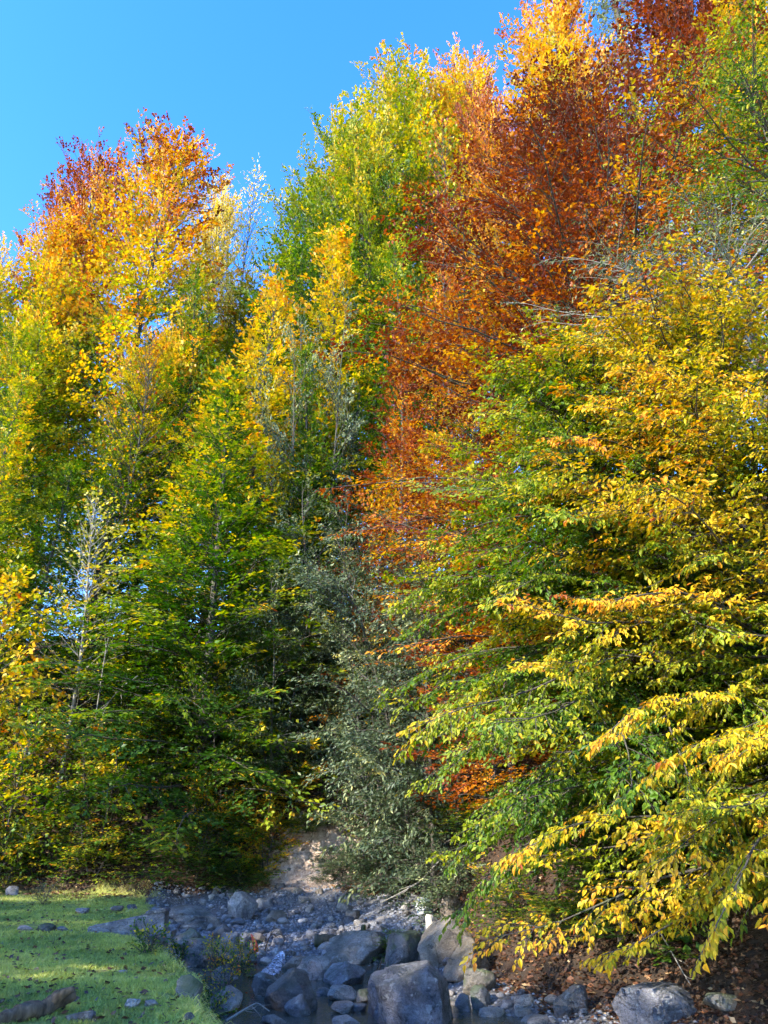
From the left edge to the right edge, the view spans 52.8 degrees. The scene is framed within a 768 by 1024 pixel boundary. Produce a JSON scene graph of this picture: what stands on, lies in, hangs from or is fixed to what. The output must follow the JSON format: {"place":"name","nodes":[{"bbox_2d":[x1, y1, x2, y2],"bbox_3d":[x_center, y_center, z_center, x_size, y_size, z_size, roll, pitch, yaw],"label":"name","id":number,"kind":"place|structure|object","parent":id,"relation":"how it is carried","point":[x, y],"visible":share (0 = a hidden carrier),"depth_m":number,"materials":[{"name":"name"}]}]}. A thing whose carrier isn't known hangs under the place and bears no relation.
{"place":"outdoors","nodes":[
{"label":"outdoors","id":0,"kind":"place"},
{"bbox_2d":[0,879,212,1023],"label":"grass","id":1,"kind":"structure","parent":0,"point":[79,966],"depth_m":10.10,"materials":[{"name":"plant"}]},
{"bbox_2d":[184,962,526,1023],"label":"stream water","id":2,"kind":"structure","parent":0,"point":[324,1013],"depth_m":11.84,"materials":[{"name":"grey liquid"}]},
{"bbox_2d":[264,968,317,1011],"bbox_3d":[-1.448,7.503,12.118,0.852,0.608,0.681,0,-23,0],"label":"boulder","id":3,"kind":"object","parent":2,"relation":"in","point":[285,988],"visible":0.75,"depth_m":11.93,"materials":[{"name":"grey stone"}]},
{"bbox_2d":[284,994,310,1016],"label":"rock","id":4,"kind":"object","parent":2,"relation":"on","point":[297,1006],"visible":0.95,"depth_m":11.50,"materials":[{"name":"stone"}]},
{"bbox_2d":[297,955,331,979],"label":"rock","id":5,"kind":"object","parent":2,"relation":"in","point":[315,967],"visible":0.72,"depth_m":14.50,"materials":[{"name":"stone"}]},
{"bbox_2d":[323,961,365,984],"bbox_3d":[-0.755,8.405,14.073,0.698,0.405,0.568,-9,-24,20],"label":"rock","id":6,"kind":"object","parent":2,"relation":"in","point":[345,973],"visible":0.88,"depth_m":13.98,"materials":[{"name":"stone"}]},
{"bbox_2d":[367,960,452,1023],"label":"boulder","id":7,"kind":"object","parent":2,"relation":"in","point":[415,992],"visible":0.99,"depth_m":11.06,"materials":[{"name":"stone"}]},
{"bbox_2d":[0,487,767,1023],"bbox_3d":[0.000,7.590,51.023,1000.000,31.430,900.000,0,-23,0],"label":"ground","id":8,"kind":"structure","parent":0,"point":[298,861],"depth_m":19.60,"materials":[{"name":"soil"}]},
{"bbox_2d":[0,231,32,439],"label":"beech tree","id":9,"kind":"object","parent":8,"relation":"on","point":[9,267],"visible":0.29,"depth_m":47.41,"materials":[{"name":"yellow plant"}]},
{"bbox_2d":[0,427,40,754],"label":"hornbeam tree","id":10,"kind":"object","parent":8,"relation":"on","point":[6,460],"visible":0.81,"depth_m":32.74,"materials":[{"name":"yellow plant"}]},
{"bbox_2d":[0,809,60,891],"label":"hazel shrub","id":11,"kind":"object","parent":8,"relation":"on","point":[22,844],"visible":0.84,"depth_m":23.45,"materials":[{"name":"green plant"}]},
{"bbox_2d":[0,551,70,835],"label":"maple tree","id":12,"kind":"object","parent":8,"relation":"on","point":[12,586],"visible":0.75,"depth_m":26.86,"materials":[{"name":"yellow plant"}]},
{"bbox_2d":[0,367,74,718],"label":"hornbeam tree","id":13,"kind":"object","parent":8,"relation":"on","point":[26,383],"visible":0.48,"depth_m":35.58,"materials":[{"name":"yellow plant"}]},
{"bbox_2d":[0,986,75,1023],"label":"driftwood log","id":14,"kind":"object","parent":8,"relation":"on","point":[47,1005],"visible":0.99,"depth_m":7.21,"materials":[{"name":"brown wood"}]},
{"bbox_2d":[0,300,94,640],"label":"beech tree","id":15,"kind":"object","parent":8,"relation":"on","point":[29,347],"visible":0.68,"depth_m":40.08,"materials":[{"name":"yellow plant"}]},
{"bbox_2d":[0,685,95,877],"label":"hazel shrub","id":16,"kind":"object","parent":8,"relation":"on","point":[36,761],"visible":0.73,"depth_m":24.60,"materials":[{"name":"yellow plant"}]},
{"bbox_2d":[0,192,116,608],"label":"beech tree","id":17,"kind":"object","parent":8,"relation":"on","point":[53,296],"visible":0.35,"depth_m":46.75,"materials":[{"name":"yellow plant"}]},
{"bbox_2d":[0,459,122,748],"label":"hornbeam tree","id":18,"kind":"object","parent":8,"relation":"on","point":[61,504],"visible":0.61,"depth_m":32.54,"materials":[{"name":"green plant"}]},
{"bbox_2d":[1,303,123,639],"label":"beech tree","id":19,"kind":"object","parent":8,"relation":"on","point":[72,450],"visible":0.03,"depth_m":50.98,"materials":[{"name":"green plant"}]},
{"bbox_2d":[0,126,141,650],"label":"beech tree","id":20,"kind":"object","parent":8,"relation":"on","point":[97,171],"visible":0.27,"depth_m":51.61,"materials":[{"name":"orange plant"}]},
{"bbox_2d":[0,479,171,795],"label":"poplar tree","id":21,"kind":"object","parent":8,"relation":"on","point":[81,651],"visible":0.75,"depth_m":28.23,"materials":[{"name":"green plant"}]},
{"bbox_2d":[32,817,144,886],"bbox_3d":[-8.924,10.430,23.639,3.592,2.152,3.772,-8,-24,18],"label":"hazel shrub","id":22,"kind":"object","parent":8,"relation":"on","point":[74,848],"visible":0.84,"depth_m":23.34,"materials":[{"name":"green plant"}]},
{"bbox_2d":[12,723,171,864],"bbox_3d":[-9.113,9.153,24.826,4.882,4.741,5.126,-19,-29,38],"label":"hazel shrub","id":23,"kind":"object","parent":8,"relation":"on","point":[89,768],"visible":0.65,"depth_m":24.19,"materials":[{"name":"green plant"}]},
{"bbox_2d":[2,357,185,692],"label":"hornbeam tree","id":24,"kind":"object","parent":8,"relation":"on","point":[106,476],"visible":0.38,"depth_m":36.78,"materials":[{"name":"green plant"}]},
{"bbox_2d":[0,896,194,1023],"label":"meadow fallen leaves","id":25,"kind":"object","parent":8,"relation":"on","point":[143,968],"visible":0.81,"depth_m":9.13,"materials":[{"name":"brown plant"}]},
{"bbox_2d":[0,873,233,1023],"bbox_3d":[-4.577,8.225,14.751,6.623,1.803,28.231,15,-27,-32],"label":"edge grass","id":26,"kind":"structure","parent":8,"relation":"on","point":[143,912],"depth_m":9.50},
{"bbox_2d":[45,326,196,692],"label":"ash tree","id":27,"kind":"object","parent":8,"relation":"on","point":[143,411],"visible":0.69,"depth_m":37.70,"materials":[{"name":"green plant"}]},
{"bbox_2d":[6,107,250,650],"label":"beech tree","id":28,"kind":"object","parent":8,"relation":"on","point":[161,273],"visible":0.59,"depth_m":47.01,"materials":[{"name":"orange plant"}]},
{"bbox_2d":[87,907,176,950],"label":"rocks","id":29,"kind":"structure","parent":8,"relation":"on","point":[159,916],"depth_m":13.60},
{"bbox_2d":[51,320,213,662],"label":"beech tree","id":30,"kind":"object","parent":8,"relation":"on","point":[175,347],"visible":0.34,"depth_m":40.47,"materials":[{"name":"yellow plant"}]},
{"bbox_2d":[50,566,217,763],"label":"hornbeam tree","id":31,"kind":"object","parent":8,"relation":"on","point":[124,666],"visible":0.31,"depth_m":27.83,"materials":[{"name":"green plant"}]},
{"bbox_2d":[72,682,225,808],"bbox_3d":[-7.780,8.067,26.319,5.007,4.296,4.768,3,-23,-7],"label":"hazel shrub","id":32,"kind":"object","parent":8,"relation":"on","point":[148,722],"visible":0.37,"depth_m":25.76,"materials":[{"name":"green plant"}]},
{"bbox_2d":[127,913,172,955],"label":"weed","id":33,"kind":"object","parent":8,"relation":"on","point":[152,938],"visible":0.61,"depth_m":11.43,"materials":[{"name":"green plant"}]},
{"bbox_2d":[67,262,244,668],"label":"hornbeam tree","id":34,"kind":"object","parent":8,"relation":"on","point":[194,325],"visible":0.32,"depth_m":40.74,"materials":[{"name":"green plant"}]},
{"bbox_2d":[71,359,295,728],"bbox_3d":[-7.033,1.104,32.528,8.762,17.471,8.219,18,-29,-37],"label":"hornbeam tree","id":35,"kind":"object","parent":8,"relation":"on","point":[219,592],"visible":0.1,"depth_m":31.57,"materials":[{"name":"green plant"}]},
{"bbox_2d":[175,974,202,1001],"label":"rock","id":36,"kind":"object","parent":8,"relation":"on","point":[189,984],"visible":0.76,"depth_m":8.24,"materials":[{"name":"stone"}]},
{"bbox_2d":[0,361,380,857],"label":"hornbeam tree","id":37,"kind":"object","parent":8,"relation":"on","point":[223,391],"visible":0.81,"depth_m":26.36,"materials":[{"name":"green plant"}]},
{"bbox_2d":[121,811,264,888],"bbox_3d":[-5.874,10.455,23.879,5.014,2.313,4.971,-4,-23,10],"label":"bramble bush","id":38,"kind":"object","parent":8,"relation":"on","point":[201,854],"visible":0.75,"depth_m":23.22,"materials":[{"name":"green plant"}]},
{"bbox_2d":[169,905,221,929],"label":"flat slab","id":39,"kind":"structure","parent":8,"relation":"on","point":[191,916],"depth_m":18.90,"materials":[{"name":"stone"}]},
{"bbox_2d":[113,647,298,832],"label":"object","id":40,"kind":"object","parent":8,"relation":"on","point":[227,747],"visible":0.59,"depth_m":25.40,"materials":[{"name":"green plant"}]},
{"bbox_2d":[153,168,262,636],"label":"ash tree","id":41,"kind":"object","parent":8,"relation":"on","point":[215,233],"visible":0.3,"depth_m":57.42,"materials":[{"name":"yellow plant"}]},
{"bbox_2d":[181,769,260,851],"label":"hornbeam shrub","id":42,"kind":"object","parent":8,"relation":"on","point":[220,806],"visible":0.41,"depth_m":24.61,"materials":[{"name":"green plant"}]},
{"bbox_2d":[185,938,257,966],"bbox_3d":[-3.270,9.017,15.770,1.454,0.631,0.800,-3,-23,8],"label":"boulder","id":43,"kind":"object","parent":8,"relation":"on","point":[197,947],"visible":0.5,"depth_m":15.54,"materials":[{"name":"stone"}]},
{"bbox_2d":[209,985,242,1012],"bbox_3d":[-2.413,7.492,11.886,0.542,0.390,0.450,15,-27,-32],"label":"rock","id":44,"kind":"object","parent":8,"relation":"on","point":[233,1005],"visible":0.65,"depth_m":11.77,"materials":[{"name":"stone"}]},
{"bbox_2d":[191,153,274,464],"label":"birch tree","id":45,"kind":"object","parent":8,"relation":"on","point":[246,239],"visible":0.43,"depth_m":55.33,"materials":[{"name":"grey plant"}]},
{"bbox_2d":[182,857,288,895],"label":"bramble bush","id":46,"kind":"object","parent":8,"relation":"on","point":[245,874],"visible":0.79,"depth_m":22.87,"materials":[{"name":"green plant"}]},
{"bbox_2d":[135,262,343,713],"bbox_3d":[-6.156,-2.159,34.606,9.145,23.257,9.475,1,-23,-3],"label":"hornbeam tree","id":47,"kind":"object","parent":8,"relation":"on","point":[250,356],"visible":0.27,"depth_m":36.31,"materials":[{"name":"yellow plant"}]},
{"bbox_2d":[173,268,309,634],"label":"beech tree","id":48,"kind":"object","parent":8,"relation":"on","point":[232,341],"visible":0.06,"depth_m":52.03,"materials":[{"name":"yellow plant"}]},
{"bbox_2d":[228,891,258,919],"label":"boulder","id":49,"kind":"object","parent":8,"relation":"on","point":[243,905],"visible":0.86,"depth_m":20.17,"materials":[{"name":"stone"}]},
{"bbox_2d":[226,800,309,877],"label":"hornbeam shrub","id":50,"kind":"object","parent":8,"relation":"on","point":[268,831],"visible":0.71,"depth_m":23.81,"materials":[{"name":"green plant"}]},
{"bbox_2d":[203,161,352,624],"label":"beech tree","id":51,"kind":"object","parent":8,"relation":"on","point":[293,224],"visible":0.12,"depth_m":50.51,"materials":[{"name":"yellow plant"}]},
{"bbox_2d":[212,535,354,815],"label":"willow tree","id":52,"kind":"object","parent":8,"relation":"on","point":[287,727],"visible":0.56,"depth_m":26.15,"materials":[{"name":"green plant"}]},
{"bbox_2d":[194,432,382,733],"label":"hornbeam tree","id":53,"kind":"object","parent":8,"relation":"on","point":[309,448],"visible":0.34,"depth_m":30.47,"materials":[{"name":"green plant"}]},
{"bbox_2d":[249,759,330,814],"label":"maple shrub","id":54,"kind":"object","parent":8,"relation":"on","point":[298,783],"visible":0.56,"depth_m":24.86,"materials":[{"name":"green plant"}]},
{"bbox_2d":[215,342,376,727],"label":"hornbeam tree","id":55,"kind":"object","parent":8,"relation":"on","point":[304,423],"visible":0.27,"depth_m":33.70,"materials":[{"name":"green plant"}]},
{"bbox_2d":[197,221,405,653],"bbox_3d":[-3.513,-3.745,38.741,10.416,25.700,10.052,-7,-24,17],"label":"hornbeam tree","id":56,"kind":"object","parent":8,"relation":"on","point":[337,250],"visible":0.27,"depth_m":39.46,"materials":[{"name":"yellow plant"}]},
{"bbox_2d":[233,276,372,707],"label":"willow tree","id":57,"kind":"object","parent":8,"relation":"on","point":[347,439],"visible":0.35,"depth_m":34.23,"materials":[{"name":"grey plant"}]},
{"bbox_2d":[239,791,393,895],"bbox_3d":[-1.856,9.923,23.578,5.175,3.046,2.848,-7,-24,17],"label":"foliage","id":58,"kind":"object","parent":8,"relation":"on","point":[257,884],"visible":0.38,"depth_m":23.30,"materials":[{"name":"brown plant"}]},
{"bbox_2d":[226,469,422,761],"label":"willow tree","id":59,"kind":"object","parent":8,"relation":"on","point":[300,615],"visible":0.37,"depth_m":27.00,"materials":[{"name":"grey plant"}]},
{"bbox_2d":[239,96,429,545],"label":"beech tree","id":60,"kind":"object","parent":8,"relation":"on","point":[351,122],"visible":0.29,"depth_m":48.22,"materials":[{"name":"green plant"}]},
{"bbox_2d":[299,845,369,887],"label":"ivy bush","id":61,"kind":"object","parent":8,"relation":"on","point":[334,867],"visible":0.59,"depth_m":22.74,"materials":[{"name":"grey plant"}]},
{"bbox_2d":[323,930,385,964],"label":"flat slab","id":62,"kind":"structure","parent":8,"relation":"on","point":[355,947],"depth_m":15.94,"materials":[{"name":"stone"}]},
{"bbox_2d":[281,123,454,598],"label":"beech tree","id":63,"kind":"object","parent":8,"relation":"on","point":[365,235],"visible":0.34,"depth_m":46.42,"materials":[{"name":"green plant"}]},
{"bbox_2d":[291,305,444,668],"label":"hornbeam tree","id":64,"kind":"object","parent":8,"relation":"on","point":[362,349],"visible":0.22,"depth_m":37.82,"materials":[{"name":"green plant"}]},
{"bbox_2d":[2,530,764,965],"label":"undergrowth","id":65,"kind":"object","parent":8,"relation":"on","point":[686,940],"visible":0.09,"depth_m":24.28,"materials":[{"name":"green plant"}]},
{"bbox_2d":[0,645,767,1023],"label":"fallen leaves","id":66,"kind":"object","parent":8,"relation":"on","point":[514,987],"depth_m":12.15,"materials":[{"name":"plant"}]},
{"bbox_2d":[306,318,463,724],"bbox_3d":[0.721,0.225,31.045,6.934,18.536,7.392,0,-23,1],"label":"hornbeam tree","id":67,"kind":"object","parent":8,"relation":"on","point":[393,430],"visible":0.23,"depth_m":31.11,"materials":[{"name":"green plant"}]},
{"bbox_2d":[305,588,464,884],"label":"willow tree","id":68,"kind":"object","parent":8,"relation":"on","point":[357,784],"visible":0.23,"depth_m":23.55,"materials":[{"name":"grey plant"}]},
{"bbox_2d":[326,809,458,911],"bbox_3d":[0.377,9.607,21.297,3.552,2.629,3.441,16,-28,-33],"label":"willow shrub","id":69,"kind":"object","parent":8,"relation":"on","point":[357,860],"visible":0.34,"depth_m":21.02,"materials":[{"name":"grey plant"}]},
{"bbox_2d":[385,930,421,966],"bbox_3d":[0.418,8.700,15.246,0.702,0.798,0.590,21,-31,-41],"label":"boulder","id":70,"kind":"object","parent":8,"relation":"on","point":[402,947],"visible":0.73,"depth_m":15.10,"materials":[{"name":"stone"}]},
{"bbox_2d":[333,230,474,679],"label":"hornbeam tree","id":71,"kind":"object","parent":8,"relation":"on","point":[398,271],"visible":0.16,"depth_m":37.24,"materials":[{"name":"green plant"}]},
{"bbox_2d":[312,32,518,580],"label":"beech tree","id":72,"kind":"object","parent":8,"relation":"on","point":[409,111],"visible":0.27,"depth_m":54.53,"materials":[{"name":"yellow plant"}]},
{"bbox_2d":[273,519,569,904],"bbox_3d":[0.936,5.309,21.559,7.970,11.094,8.522,7,-24,-16],"label":"willow tree","id":73,"kind":"object","parent":8,"relation":"on","point":[414,771],"visible":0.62,"depth_m":20.31,"materials":[{"name":"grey plant"}]},
{"bbox_2d":[148,881,697,1023],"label":"gravel","id":74,"kind":"structure","parent":8,"relation":"on","point":[301,924],"depth_m":19.20,"materials":[{"name":"gravel"}]},
{"bbox_2d":[394,843,485,925],"bbox_3d":[1.451,8.506,17.524,2.582,1.965,2.666,4,-23,-10],"label":"willow shrub","id":75,"kind":"object","parent":8,"relation":"on","point":[440,889],"visible":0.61,"depth_m":17.34,"materials":[{"name":"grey plant"}]},
{"bbox_2d":[417,918,474,967],"bbox_3d":[1.250,8.377,15.079,1.136,0.846,0.795,-4,-23,11],"label":"boulder","id":76,"kind":"object","parent":8,"relation":"on","point":[432,950],"visible":0.65,"depth_m":14.81,"materials":[{"name":"grey stone"}]},
{"bbox_2d":[378,62,519,520],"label":"beech tree","id":77,"kind":"object","parent":8,"relation":"on","point":[430,88],"visible":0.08,"depth_m":58.05,"materials":[{"name":"orange plant"}]},
{"bbox_2d":[363,189,548,696],"bbox_3d":[2.691,-3.722,31.124,7.248,24.684,7.727,-1,-23,3],"label":"hornbeam tree","id":78,"kind":"object","parent":8,"relation":"on","point":[395,442],"visible":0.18,"depth_m":31.11,"materials":[{"name":"green plant"}]},
{"bbox_2d":[395,104,529,641],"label":"ash tree","id":79,"kind":"object","parent":8,"relation":"on","point":[440,140],"visible":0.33,"depth_m":43.47,"materials":[{"name":"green plant"}]},
{"bbox_2d":[443,936,489,982],"bbox_3d":[1.480,8.052,13.955,0.601,0.674,0.940,-17,-28,35],"label":"boulder","id":80,"kind":"object","parent":8,"relation":"on","point":[453,971],"visible":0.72,"depth_m":13.77,"materials":[{"name":"grey stone"}]},
{"bbox_2d":[420,794,514,837],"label":"hazel shrub","id":81,"kind":"object","parent":8,"relation":"on","point":[459,815],"visible":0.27,"depth_m":17.98,"materials":[{"name":"green plant"}]},
{"bbox_2d":[339,380,604,790],"bbox_3d":[2.626,1.765,22.347,7.808,12.365,8.595,0,-23,0],"label":"beech tree","id":82,"kind":"object","parent":8,"relation":"on","point":[463,424],"visible":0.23,"depth_m":21.84,"materials":[{"name":"green plant"}]},
{"bbox_2d":[407,31,536,516],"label":"beech tree","id":83,"kind":"object","parent":8,"relation":"on","point":[475,73],"visible":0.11,"depth_m":59.60,"materials":[{"name":"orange plant"}]},
{"bbox_2d":[463,968,495,994],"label":"boulder","id":84,"kind":"object","parent":8,"relation":"on","point":[486,979],"visible":0.7,"depth_m":12.59,"materials":[{"name":"stone"}]},
{"bbox_2d":[379,419,600,820],"bbox_3d":[2.829,2.255,19.469,5.826,10.786,5.465,-2,-23,5],"label":"copper beech tree","id":85,"kind":"object","parent":8,"relation":"on","point":[512,771],"visible":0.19,"depth_m":18.09,"materials":[{"name":"orange plant"}]},
{"bbox_2d":[438,74,549,499],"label":"beech tree","id":86,"kind":"object","parent":8,"relation":"on","point":[486,144],"visible":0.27,"depth_m":50.59,"materials":[{"name":"orange plant"}]},
{"bbox_2d":[455,861,539,946],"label":"hazel shrub","id":87,"kind":"object","parent":8,"relation":"on","point":[498,899],"visible":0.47,"depth_m":14.68,"materials":[{"name":"green plant"}]},
{"bbox_2d":[494,892,583,927],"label":"hazel shrub","id":88,"kind":"object","parent":8,"relation":"on","point":[546,911],"visible":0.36,"depth_m":13.28,"materials":[{"name":"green plant"}]},
{"bbox_2d":[312,26,767,666],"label":"copper beech tree","id":89,"kind":"object","parent":8,"relation":"on","point":[564,206],"visible":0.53,"depth_m":19.61,"materials":[{"name":"orange plant"}]},
{"bbox_2d":[465,0,659,482],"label":"maple tree","id":90,"kind":"object","parent":8,"relation":"on","point":[562,14],"visible":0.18,"depth_m":56.83,"materials":[{"name":"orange plant"}]},
{"bbox_2d":[370,304,767,946],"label":"beech tree","id":91,"kind":"object","parent":8,"relation":"on","point":[514,578],"visible":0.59,"depth_m":13.05,"materials":[{"name":"green plant"}]},
{"bbox_2d":[553,984,588,1017],"bbox_3d":[2.704,7.062,11.156,0.556,0.422,0.333,0,-23,0],"label":"rock","id":92,"kind":"object","parent":8,"relation":"on","point":[573,998],"visible":0.92,"depth_m":11.09,"materials":[{"name":"stone"}]},
{"bbox_2d":[537,871,677,937],"bbox_3d":[4.146,6.251,12.449,2.551,0.996,2.529,9,-24,-21],"label":"bramble bush","id":93,"kind":"object","parent":8,"relation":"on","point":[577,917],"visible":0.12,"depth_m":12.27,"materials":[{"name":"green plant"}]},
{"bbox_2d":[459,225,767,981],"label":"hornbeam tree","id":94,"kind":"object","parent":8,"relation":"on","point":[666,386],"visible":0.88,"depth_m":11.45,"materials":[{"name":"yellow plant"}]},
{"bbox_2d":[506,717,730,961],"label":"hornbeam tree","id":95,"kind":"object","parent":8,"relation":"on","point":[620,898],"visible":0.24,"depth_m":12.06,"materials":[{"name":"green plant"}]},
{"bbox_2d":[498,171,767,492],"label":"willow tree","id":96,"kind":"object","parent":8,"relation":"on","point":[728,262],"visible":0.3,"depth_m":14.59,"materials":[{"name":"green plant"}]},
{"bbox_2d":[611,981,696,1023],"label":"boulder","id":97,"kind":"object","parent":8,"relation":"on","point":[660,1002],"visible":0.98,"depth_m":10.33,"materials":[{"name":"stone"}]},
{"bbox_2d":[572,640,767,803],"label":"hornbeam tree","id":98,"kind":"object","parent":8,"relation":"on","point":[706,730],"visible":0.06,"depth_m":12.24,"materials":[{"name":"yellow plant"}]},
{"bbox_2d":[576,0,767,500],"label":"tree","id":99,"kind":"object","parent":8,"relation":"on","point":[603,14],"visible":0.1,"depth_m":57.43,"materials":[{"name":"red plant"}]},
{"bbox_2d":[580,0,767,407],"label":"hornbeam tree","id":100,"kind":"object","parent":8,"relation":"on","point":[748,98],"visible":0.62,"depth_m":18.40,"materials":[{"name":"green plant"}]},
{"bbox_2d":[581,0,767,419],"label":"beech tree","id":101,"kind":"object","parent":8,"relation":"on","point":[674,17],"visible":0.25,"depth_m":44.72,"materials":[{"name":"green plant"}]},
{"bbox_2d":[703,992,737,1011],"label":"rock","id":102,"kind":"object","parent":8,"relation":"on","point":[723,1002],"visible":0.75,"depth_m":10.18,"materials":[{"name":"stone"}]},
{"bbox_2d":[685,0,767,352],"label":"beech tree","id":103,"kind":"object","parent":8,"relation":"on","point":[738,15],"visible":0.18,"depth_m":42.96,"materials":[{"name":"green plant"}]},
{"bbox_2d":[0,0,767,639],"label":"sky","id":104,"kind":"structure","parent":0,"point":[246,73],"materials":[{"name":"blue"}]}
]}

